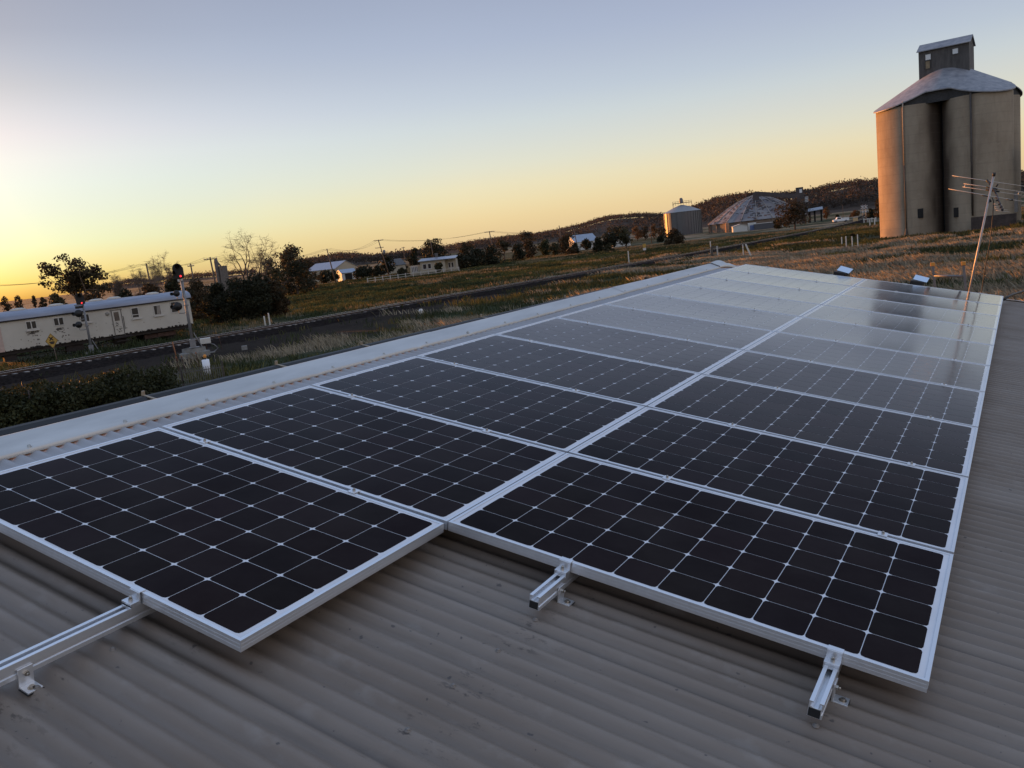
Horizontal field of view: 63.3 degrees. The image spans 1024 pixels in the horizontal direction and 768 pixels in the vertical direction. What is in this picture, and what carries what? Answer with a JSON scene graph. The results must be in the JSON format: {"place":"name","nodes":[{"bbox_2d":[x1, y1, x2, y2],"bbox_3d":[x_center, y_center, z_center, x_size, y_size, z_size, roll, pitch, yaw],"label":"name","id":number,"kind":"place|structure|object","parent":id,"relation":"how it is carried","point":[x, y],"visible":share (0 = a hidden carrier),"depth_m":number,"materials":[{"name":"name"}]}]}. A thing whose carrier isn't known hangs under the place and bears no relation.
{"place":"outdoors","nodes":[
{"label":"outdoors","id":0,"kind":"place"},
{"bbox_2d":[95,274,253,291],"bbox_3d":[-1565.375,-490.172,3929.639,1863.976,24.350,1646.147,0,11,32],"label":"hills","id":1,"kind":"structure","parent":0,"point":[136,286],"depth_m":3283.11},
{"bbox_2d":[310,256,428,267],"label":"hills","id":2,"kind":"structure","parent":0,"point":[360,263],"depth_m":1226.63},
{"bbox_2d":[294,246,442,266],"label":"hill forest","id":3,"kind":"object","parent":2,"relation":"on","point":[355,257],"visible":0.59,"depth_m":1186.12,"materials":[{"name":"green plant"}]},
{"bbox_2d":[0,192,1023,393],"bbox_3d":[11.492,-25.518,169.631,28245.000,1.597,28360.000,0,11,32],"label":"ground","id":4,"kind":"structure","parent":0,"point":[352,326],"depth_m":68.11,"materials":[{"name":"plant"}]},
{"bbox_2d":[0,296,13,311],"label":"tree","id":5,"kind":"object","parent":4,"relation":"on","point":[7,306],"visible":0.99,"depth_m":356.96,"materials":[{"name":"green plant"}]},
{"bbox_2d":[45,333,57,361],"bbox_3d":[-34.248,-2.706,61.950,0.860,2.196,0.170,-11,11,-27],"label":"warning sign","id":6,"kind":"object","parent":4,"relation":"on","point":[51,340],"visible":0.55,"depth_m":61.84,"materials":[{"name":"yellow metal"}]},
{"bbox_2d":[48,292,67,304],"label":"bush","id":7,"kind":"object","parent":4,"relation":"on","point":[55,298],"visible":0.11,"depth_m":87.14,"materials":[{"name":"green plant"}]},
{"bbox_2d":[37,253,113,299],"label":"gum tree","id":8,"kind":"object","parent":4,"relation":"on","point":[74,278],"visible":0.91,"depth_m":109.27,"materials":[{"name":"green plant"}]},
{"bbox_2d":[72,293,100,354],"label":"railway signal","id":9,"kind":"object","parent":4,"relation":"on","point":[79,298],"visible":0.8,"depth_m":65.93,"materials":[{"name":"grey metal"}]},
{"bbox_2d":[83,291,100,300],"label":"bush","id":10,"kind":"object","parent":4,"relation":"on","point":[90,296],"visible":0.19,"depth_m":99.31,"materials":[{"name":"green plant"}]},
{"bbox_2d":[0,363,184,428],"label":"hedge","id":11,"kind":"object","parent":4,"relation":"on","point":[42,399],"visible":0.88,"depth_m":33.54,"materials":[{"name":"green plant"}]},
{"bbox_2d":[0,291,192,361],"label":"building","id":12,"kind":"structure","parent":4,"relation":"on","point":[151,316],"depth_m":68.45,"materials":[{"name":"beige paint"}]},
{"bbox_2d":[25,320,39,331],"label":"window","id":13,"kind":"structure","parent":12,"relation":"in","point":[32,325],"depth_m":65.18,"materials":[{"name":"white"}]},
{"bbox_2d":[110,309,125,335],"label":"door","id":14,"kind":"structure","parent":12,"relation":"in","point":[117,319],"depth_m":69.66,"materials":[{"name":"beige paint"}]},
{"bbox_2d":[109,270,125,297],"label":"bare tree","id":15,"kind":"object","parent":4,"relation":"on","point":[117,286],"visible":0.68,"depth_m":105.75,"materials":[{"name":"brown plant"}]},
{"bbox_2d":[127,262,163,295],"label":"bare tree","id":16,"kind":"object","parent":4,"relation":"on","point":[137,279],"visible":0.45,"depth_m":97.74,"materials":[{"name":"brown plant"}]},
{"bbox_2d":[136,283,162,295],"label":"bush","id":17,"kind":"object","parent":4,"relation":"on","point":[147,288],"visible":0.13,"depth_m":83.75,"materials":[{"name":"green plant"}]},
{"bbox_2d":[146,252,186,292],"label":"bare tree","id":18,"kind":"object","parent":4,"relation":"on","point":[168,272],"visible":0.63,"depth_m":100.04,"materials":[{"name":"brown plant"}]},
{"bbox_2d":[91,268,255,287],"bbox_3d":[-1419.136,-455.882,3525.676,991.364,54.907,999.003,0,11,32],"label":"hill forest","id":19,"kind":"object","parent":4,"relation":"on","point":[199,275],"visible":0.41,"depth_m":3329.75,"materials":[{"name":"green plant"}]},
{"bbox_2d":[164,276,195,329],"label":"bush","id":20,"kind":"object","parent":4,"relation":"on","point":[172,285],"visible":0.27,"depth_m":82.49,"materials":[{"name":"green plant"}]},
{"bbox_2d":[170,263,210,358],"bbox_3d":[-20.805,-4.697,53.137,1.755,6.050,1.755,-15,13,-41],"label":"railway signal","id":21,"kind":"object","parent":4,"relation":"on","point":[177,270],"visible":1,"depth_m":52.90,"materials":[{"name":"grey metal"}]},
{"bbox_2d":[173,361,224,385],"bbox_3d":[-14.700,-0.361,38.612,2.535,1.050,0.105,-10,10,-20],"label":"picket fence","id":22,"kind":"object","parent":4,"relation":"on","point":[193,371],"visible":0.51,"depth_m":38.60,"materials":[{"name":"wood"}]},
{"bbox_2d":[187,277,212,322],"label":"thicket bush","id":23,"kind":"object","parent":4,"relation":"on","point":[197,288],"visible":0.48,"depth_m":95.36,"materials":[{"name":"green plant"}]},
{"bbox_2d":[202,354,210,374],"bbox_3d":[-15.359,-0.906,41.712,0.360,1.190,0.360,-10,10,-18],"label":"white drum post","id":24,"kind":"object","parent":4,"relation":"on","point":[205,362],"visible":0.76,"depth_m":41.57,"materials":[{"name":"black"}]},
{"bbox_2d":[199,282,237,324],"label":"thicket bush","id":25,"kind":"object","parent":4,"relation":"on","point":[216,299],"visible":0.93,"depth_m":86.36,"materials":[{"name":"green plant"}]},
{"bbox_2d":[214,259,229,295],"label":"old grain silo","id":26,"kind":"object","parent":4,"relation":"on","point":[222,276],"visible":0.58,"depth_m":186.62,"materials":[{"name":"concrete"}]},
{"bbox_2d":[220,277,256,322],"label":"thicket bush","id":27,"kind":"object","parent":4,"relation":"on","point":[238,294],"visible":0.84,"depth_m":86.02,"materials":[{"name":"green plant"}]},
{"bbox_2d":[219,228,293,299],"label":"bare tree","id":28,"kind":"object","parent":4,"relation":"on","point":[260,262],"visible":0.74,"depth_m":111.33,"materials":[{"name":"brown plant"}]},
{"bbox_2d":[240,272,282,319],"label":"thicket bush","id":29,"kind":"object","parent":4,"relation":"on","point":[261,302],"visible":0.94,"depth_m":86.12,"materials":[{"name":"green plant"}]},
{"bbox_2d":[262,257,285,295],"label":"bush","id":30,"kind":"object","parent":4,"relation":"on","point":[274,271],"visible":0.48,"depth_m":142.43,"materials":[{"name":"green plant"}]},
{"bbox_2d":[267,280,290,316],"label":"thicket bush","id":31,"kind":"object","parent":4,"relation":"on","point":[282,305],"visible":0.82,"depth_m":87.44,"materials":[{"name":"green plant"}]},
{"bbox_2d":[274,242,304,290],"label":"gum tree","id":32,"kind":"object","parent":4,"relation":"on","point":[289,253],"visible":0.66,"depth_m":156.72,"materials":[{"name":"green plant"}]},
{"bbox_2d":[276,258,320,295],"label":"bush","id":33,"kind":"object","parent":4,"relation":"on","point":[294,272],"visible":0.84,"depth_m":151.31,"materials":[{"name":"green plant"}]},
{"bbox_2d":[295,259,321,288],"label":"bush","id":34,"kind":"object","parent":4,"relation":"on","point":[309,263],"visible":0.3,"depth_m":175.61,"materials":[{"name":"green plant"}]},
{"bbox_2d":[318,269,339,283],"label":"leafy tree","id":35,"kind":"object","parent":4,"relation":"on","point":[326,276],"visible":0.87,"depth_m":208.39,"materials":[{"name":"green plant"}]},
{"bbox_2d":[308,260,356,281],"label":"shed","id":36,"kind":"structure","parent":4,"relation":"on","point":[336,266],"depth_m":255.93,"materials":[{"name":"grey metal"}]},
{"bbox_2d":[337,268,354,280],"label":"open shed","id":37,"kind":"structure","parent":4,"relation":"on","point":[346,274],"depth_m":222.20,"materials":[{"name":"beige metal"}]},
{"bbox_2d":[353,264,373,278],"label":"leafy tree","id":38,"kind":"object","parent":4,"relation":"on","point":[361,271],"visible":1,"depth_m":212.32,"materials":[{"name":"green plant"}]},
{"bbox_2d":[380,255,395,273],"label":"leafy tree","id":39,"kind":"object","parent":4,"relation":"on","point":[390,260],"visible":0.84,"depth_m":233.85,"materials":[{"name":"green plant"}]},
{"bbox_2d":[377,258,405,275],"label":"grey roofed house","id":40,"kind":"structure","parent":4,"relation":"on","point":[400,263],"depth_m":246.28,"materials":[{"name":"metal"}]},
{"bbox_2d":[405,248,419,265],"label":"leafy tree","id":41,"kind":"object","parent":4,"relation":"on","point":[412,258],"visible":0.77,"depth_m":206.70,"materials":[{"name":"green plant"}]},
{"bbox_2d":[367,267,458,282],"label":"white fence","id":42,"kind":"object","parent":4,"relation":"on","point":[409,273],"visible":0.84,"depth_m":183.09,"materials":[{"name":"paint"}]},
{"bbox_2d":[410,253,457,274],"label":"cream house","id":43,"kind":"structure","parent":4,"relation":"on","point":[427,264],"depth_m":203.24,"materials":[{"name":"beige metal"}]},
{"bbox_2d":[418,238,450,258],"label":"leafy tree","id":44,"kind":"object","parent":4,"relation":"on","point":[438,248],"visible":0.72,"depth_m":220.13,"materials":[{"name":"green plant"}]},
{"bbox_2d":[0,214,876,385],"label":"railway track","id":45,"kind":"structure","parent":4,"relation":"on","point":[24,374],"depth_m":67.17,"materials":[{"name":"stone"}]},
{"bbox_2d":[456,253,469,268],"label":"bush","id":46,"kind":"object","parent":4,"relation":"on","point":[462,259],"visible":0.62,"depth_m":211.84,"materials":[{"name":"green plant"}]},
{"bbox_2d":[457,242,474,254],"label":"gum tree","id":47,"kind":"object","parent":4,"relation":"on","point":[463,248],"visible":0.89,"depth_m":246.24,"materials":[{"name":"green plant"}]},
{"bbox_2d":[466,248,491,266],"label":"bush","id":48,"kind":"object","parent":4,"relation":"on","point":[474,259],"visible":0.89,"depth_m":213.72,"materials":[{"name":"green plant"}]},
{"bbox_2d":[481,243,504,264],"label":"bush","id":49,"kind":"object","parent":4,"relation":"on","point":[492,257],"visible":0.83,"depth_m":216.17,"materials":[{"name":"green plant"}]},
{"bbox_2d":[495,238,512,259],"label":"gum tree","id":50,"kind":"object","parent":4,"relation":"on","point":[503,245],"visible":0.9,"depth_m":245.87,"materials":[{"name":"green plant"}]},
{"bbox_2d":[0,260,1023,767],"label":"corrugated iron shed","id":51,"kind":"structure","parent":4,"relation":"on","point":[446,648],"depth_m":2.52,"materials":[{"name":"metal"}]},
{"bbox_2d":[0,274,831,696],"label":"mounting rail","id":52,"kind":"object","parent":51,"relation":"attached to","point":[22,666],"visible":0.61,"depth_m":2.40,"materials":[{"name":"metal"}]},
{"bbox_2d":[556,304,774,349],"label":"solar panel","id":53,"kind":"object","parent":52,"relation":"attached to","point":[704,331],"visible":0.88,"depth_m":7.37,"materials":[{"name":"black glass"}]},
{"bbox_2d":[644,284,820,316],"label":"solar panel","id":54,"kind":"object","parent":52,"relation":"attached to","point":[762,303],"visible":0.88,"depth_m":9.06,"materials":[{"name":"black glass"}]},
{"bbox_2d":[676,276,837,304],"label":"solar panel","id":55,"kind":"object","parent":52,"relation":"attached to","point":[807,296],"visible":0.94,"depth_m":9.91,"materials":[{"name":"black glass"}]},
{"bbox_2d":[198,266,766,443],"bbox_3d":[0.717,-0.493,7.305,0.093,0.138,12.150,13,18,29],"label":"mounting rail","id":56,"kind":"object","parent":51,"relation":"attached to","point":[204,440],"visible":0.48,"depth_m":4.70,"materials":[{"name":"metal"}]},
{"bbox_2d":[0,427,443,651],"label":"solar panel","id":57,"kind":"object","parent":56,"relation":"attached to","point":[238,552],"visible":1,"depth_m":3.03,"materials":[{"name":"glass"}]},
{"bbox_2d":[162,386,564,529],"bbox_3d":[-0.719,0.287,4.030,1.691,0.038,0.993,13,18,29],"label":"solar panel","id":58,"kind":"object","parent":56,"relation":"attached to","point":[444,472],"visible":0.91,"depth_m":3.93,"materials":[{"name":"black glass"}]},
{"bbox_2d":[312,356,644,453],"bbox_3d":[-0.197,0.086,4.874,1.691,0.039,0.993,13,18,29],"label":"solar panel","id":59,"kind":"object","parent":56,"relation":"attached to","point":[553,418],"visible":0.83,"depth_m":4.80,"materials":[{"name":"black glass"}]},
{"bbox_2d":[417,334,700,406],"bbox_3d":[0.324,-0.115,5.717,1.691,0.039,0.993,13,18,29],"label":"solar panel","id":60,"kind":"object","parent":56,"relation":"attached to","point":[627,381],"visible":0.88,"depth_m":5.66,"materials":[{"name":"black glass"}]},
{"bbox_2d":[496,317,742,374],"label":"solar panel","id":61,"kind":"object","parent":56,"relation":"attached to","point":[682,354],"visible":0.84,"depth_m":6.51,"materials":[{"name":"black glass"}]},
{"bbox_2d":[604,293,799,331],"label":"solar panel","id":62,"kind":"object","parent":56,"relation":"attached to","point":[758,319],"visible":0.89,"depth_m":8.22,"materials":[{"name":"black glass"}]},
{"bbox_2d":[703,270,852,294],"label":"solar panel","id":63,"kind":"object","parent":56,"relation":"attached to","point":[823,287],"visible":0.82,"depth_m":10.77,"materials":[{"name":"black glass"}]},
{"bbox_2d":[727,264,864,285],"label":"solar panel","id":64,"kind":"object","parent":56,"relation":"attached to","point":[811,276],"visible":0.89,"depth_m":11.61,"materials":[{"name":"black glass"}]},
{"bbox_2d":[529,283,904,610],"bbox_3d":[2.778,-0.302,7.117,0.093,0.138,10.416,13,18,29],"label":"mounting rail","id":65,"kind":"object","parent":51,"relation":"attached to","point":[559,581],"visible":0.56,"depth_m":2.90,"materials":[{"name":"metal"}]},
{"bbox_2d":[448,453,953,692],"bbox_3d":[0.731,0.613,3.212,1.691,0.038,0.993,13,18,29],"label":"solar panel","id":66,"kind":"object","parent":65,"relation":"attached to","point":[870,603],"visible":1,"depth_m":3.07,"materials":[{"name":"black glass"}]},
{"bbox_2d":[569,407,967,553],"bbox_3d":[1.252,0.412,4.056,1.691,0.039,0.993,13,18,29],"label":"solar panel","id":67,"kind":"object","parent":65,"relation":"attached to","point":[920,506],"visible":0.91,"depth_m":3.96,"materials":[{"name":"black glass"}]},
{"bbox_2d":[647,374,977,477],"bbox_3d":[1.774,0.212,4.900,1.691,0.038,0.993,13,18,29],"label":"solar panel","id":68,"kind":"object","parent":65,"relation":"attached to","point":[931,444],"visible":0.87,"depth_m":4.83,"materials":[{"name":"black glass"}]},
{"bbox_2d":[703,350,984,427],"bbox_3d":[2.295,0.011,5.744,1.691,0.038,0.993,13,18,29],"label":"solar panel","id":69,"kind":"object","parent":65,"relation":"attached to","point":[951,404],"visible":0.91,"depth_m":5.68,"materials":[{"name":"black glass"}]},
{"bbox_2d":[745,332,989,391],"bbox_3d":[2.816,-0.189,6.588,1.691,0.038,0.993,13,18,29],"label":"solar panel","id":70,"kind":"object","parent":65,"relation":"attached to","point":[952,373],"visible":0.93,"depth_m":6.54,"materials":[{"name":"black glass"}]},
{"bbox_2d":[776,317,993,365],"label":"solar panel","id":71,"kind":"object","parent":65,"relation":"attached to","point":[950,349],"visible":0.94,"depth_m":7.39,"materials":[{"name":"black glass"}]},
{"bbox_2d":[801,305,996,344],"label":"solar panel","id":72,"kind":"object","parent":65,"relation":"attached to","point":[968,333],"visible":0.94,"depth_m":8.24,"materials":[{"name":"black glass"}]},
{"bbox_2d":[822,295,999,328],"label":"solar panel","id":73,"kind":"object","parent":65,"relation":"attached to","point":[928,313],"visible":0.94,"depth_m":9.09,"materials":[{"name":"black glass"}]},
{"bbox_2d":[839,286,1001,315],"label":"solar panel","id":74,"kind":"object","parent":65,"relation":"attached to","point":[940,302],"visible":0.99,"depth_m":9.95,"materials":[{"name":"black glass"}]},
{"bbox_2d":[855,279,1002,304],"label":"solar panel","id":75,"kind":"object","parent":65,"relation":"attached to","point":[938,292],"visible":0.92,"depth_m":10.79,"materials":[{"name":"black glass"}]},
{"bbox_2d":[834,266,852,276],"bbox_3d":[4.817,-1.614,12.165,0.172,0.215,0.277,-15,25,-43],"label":"roof vent","id":76,"kind":"object","parent":51,"relation":"on","point":[843,271],"visible":0.67,"depth_m":12.11,"materials":[{"name":"silver metal"}]},
{"bbox_2d":[807,293,982,719],"bbox_3d":[3.559,-0.124,6.665,0.093,0.138,10.436,13,18,29],"label":"mounting rail","id":77,"kind":"object","parent":51,"relation":"on","point":[826,685],"visible":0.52,"depth_m":2.46,"materials":[{"name":"metal"}]},
{"bbox_2d":[910,275,928,285],"bbox_3d":[5.698,-1.422,11.692,0.277,0.215,0.172,15,20,34],"label":"roof vent","id":78,"kind":"object","parent":51,"relation":"on","point":[919,280],"visible":0.7,"depth_m":11.64,"materials":[{"name":"silver metal"}]},
{"bbox_2d":[951,172,1023,292],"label":"television antenna","id":79,"kind":"object","parent":51,"relation":"attached to","point":[992,189],"visible":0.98,"depth_m":11.33,"materials":[{"name":"grey metal"}]},
{"bbox_2d":[0,209,1023,386],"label":"green grass","id":80,"kind":"structure","parent":4,"relation":"on","point":[324,295],"depth_m":97.90,"materials":[{"name":"plant"}]},
{"bbox_2d":[510,242,526,260],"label":"bush","id":81,"kind":"object","parent":4,"relation":"on","point":[519,253],"visible":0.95,"depth_m":224.42,"materials":[{"name":"green plant"}]},
{"bbox_2d":[519,230,537,242],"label":"gum tree","id":82,"kind":"object","parent":4,"relation":"on","point":[524,235],"visible":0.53,"depth_m":265.35,"materials":[{"name":"green plant"}]},
{"bbox_2d":[521,238,538,257],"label":"leafy tree","id":83,"kind":"object","parent":4,"relation":"on","point":[530,247],"visible":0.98,"depth_m":246.56,"materials":[{"name":"green plant"}]},
{"bbox_2d":[536,239,550,255],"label":"leafy tree","id":84,"kind":"object","parent":4,"relation":"on","point":[543,246],"visible":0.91,"depth_m":255.69,"materials":[{"name":"green plant"}]},
{"bbox_2d":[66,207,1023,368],"bbox_3d":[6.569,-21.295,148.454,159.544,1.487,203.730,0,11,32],"label":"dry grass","id":85,"kind":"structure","parent":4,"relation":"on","point":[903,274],"depth_m":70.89,"materials":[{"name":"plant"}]},
{"bbox_2d":[548,242,560,254],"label":"leafy tree","id":86,"kind":"object","parent":4,"relation":"on","point":[554,248],"visible":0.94,"depth_m":244.46,"materials":[{"name":"green plant"}]},
{"bbox_2d":[557,233,577,254],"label":"leafy tree","id":87,"kind":"object","parent":4,"relation":"on","point":[563,242],"visible":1,"depth_m":230.72,"materials":[{"name":"green plant"}]},
{"bbox_2d":[566,233,595,250],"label":"blue roofed house","id":88,"kind":"structure","parent":4,"relation":"on","point":[590,237],"depth_m":315.41,"materials":[{"name":"metal"}]},
{"bbox_2d":[580,238,592,250],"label":"leafy tree","id":89,"kind":"object","parent":4,"relation":"on","point":[586,243],"visible":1,"depth_m":257.46,"materials":[{"name":"green plant"}]},
{"bbox_2d":[591,237,603,252],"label":"bush","id":90,"kind":"object","parent":4,"relation":"on","point":[597,244],"visible":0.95,"depth_m":227.78,"materials":[{"name":"green plant"}]},
{"bbox_2d":[601,231,619,246],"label":"leafy tree","id":91,"kind":"object","parent":4,"relation":"on","point":[607,237],"visible":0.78,"depth_m":230.02,"materials":[{"name":"green plant"}]},
{"bbox_2d":[616,227,633,247],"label":"leafy tree","id":92,"kind":"object","parent":4,"relation":"on","point":[623,235],"visible":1,"depth_m":228.83,"materials":[{"name":"green plant"}]},
{"bbox_2d":[663,228,685,244],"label":"bush","id":93,"kind":"object","parent":4,"relation":"on","point":[674,235],"visible":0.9,"depth_m":214.76,"materials":[{"name":"green plant"}]},
{"bbox_2d":[663,198,702,234],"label":"steel grain bin","id":94,"kind":"object","parent":4,"relation":"on","point":[683,219],"visible":0.91,"depth_m":415.60,"materials":[{"name":"metal"}]},
{"bbox_2d":[732,224,747,231],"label":"site shed","id":95,"kind":"structure","parent":4,"relation":"on","point":[739,227],"depth_m":320.73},
{"bbox_2d":[708,195,806,232],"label":"domed grain store","id":96,"kind":"structure","parent":4,"relation":"on","point":[746,211],"depth_m":357.34,"materials":[{"name":"metal"}]},
{"bbox_2d":[754,222,774,229],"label":"storage container","id":97,"kind":"object","parent":4,"relation":"on","point":[759,226],"visible":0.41,"depth_m":320.10,"materials":[{"name":"grey"}]},
{"bbox_2d":[753,187,822,222],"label":"grain elevator tower","id":98,"kind":"structure","parent":4,"relation":"on","point":[799,195],"depth_m":354.58,"materials":[{"name":"grey"}]},
{"bbox_2d":[772,197,813,229],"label":"leafy tree","id":99,"kind":"object","parent":4,"relation":"on","point":[793,210],"visible":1,"depth_m":227.45,"materials":[{"name":"green plant"}]},
{"bbox_2d":[873,34,1022,237],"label":"concrete grain silo","id":100,"kind":"object","parent":4,"relation":"on","point":[946,116],"visible":0.96,"depth_m":109.76,"materials":[{"name":"concrete"}]},
{"bbox_2d":[930,261,966,290],"bbox_3d":[6.735,0.081,12.661,0.469,3.953,1.015,0,11,32],"label":"ladder","id":101,"kind":"object","parent":4,"relation":"on","point":[963,264],"visible":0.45,"depth_m":11.95,"materials":[{"name":"grey metal"}]},
{"bbox_2d":[0,0,1023,301],"label":"sky","id":102,"kind":"structure","parent":0,"point":[132,132],"materials":[{"name":"blue"}]},
{"bbox_2d":[401,218,663,258],"bbox_3d":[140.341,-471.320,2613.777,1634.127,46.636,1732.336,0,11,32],"label":"hills","id":103,"kind":"structure","parent":0,"point":[555,240],"depth_m":2094.46,"materials":[{"name":"plant"}]},
{"bbox_2d":[419,211,664,252],"bbox_3d":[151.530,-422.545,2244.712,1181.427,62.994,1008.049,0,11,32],"label":"hill forest","id":104,"kind":"object","parent":103,"relation":"on","point":[650,217],"visible":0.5,"depth_m":2148.94,"materials":[{"name":"green plant"}]},
{"bbox_2d":[702,186,1023,226],"bbox_3d":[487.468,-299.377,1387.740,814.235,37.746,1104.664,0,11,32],"label":"hills","id":105,"kind":"structure","parent":0,"point":[849,207],"depth_m":959.20,"materials":[{"name":"plant"}]},
{"bbox_2d":[658,170,1023,226],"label":"hill forest","id":106,"kind":"object","parent":105,"relation":"on","point":[854,195],"visible":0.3,"depth_m":1085.03,"materials":[{"name":"green plant"}]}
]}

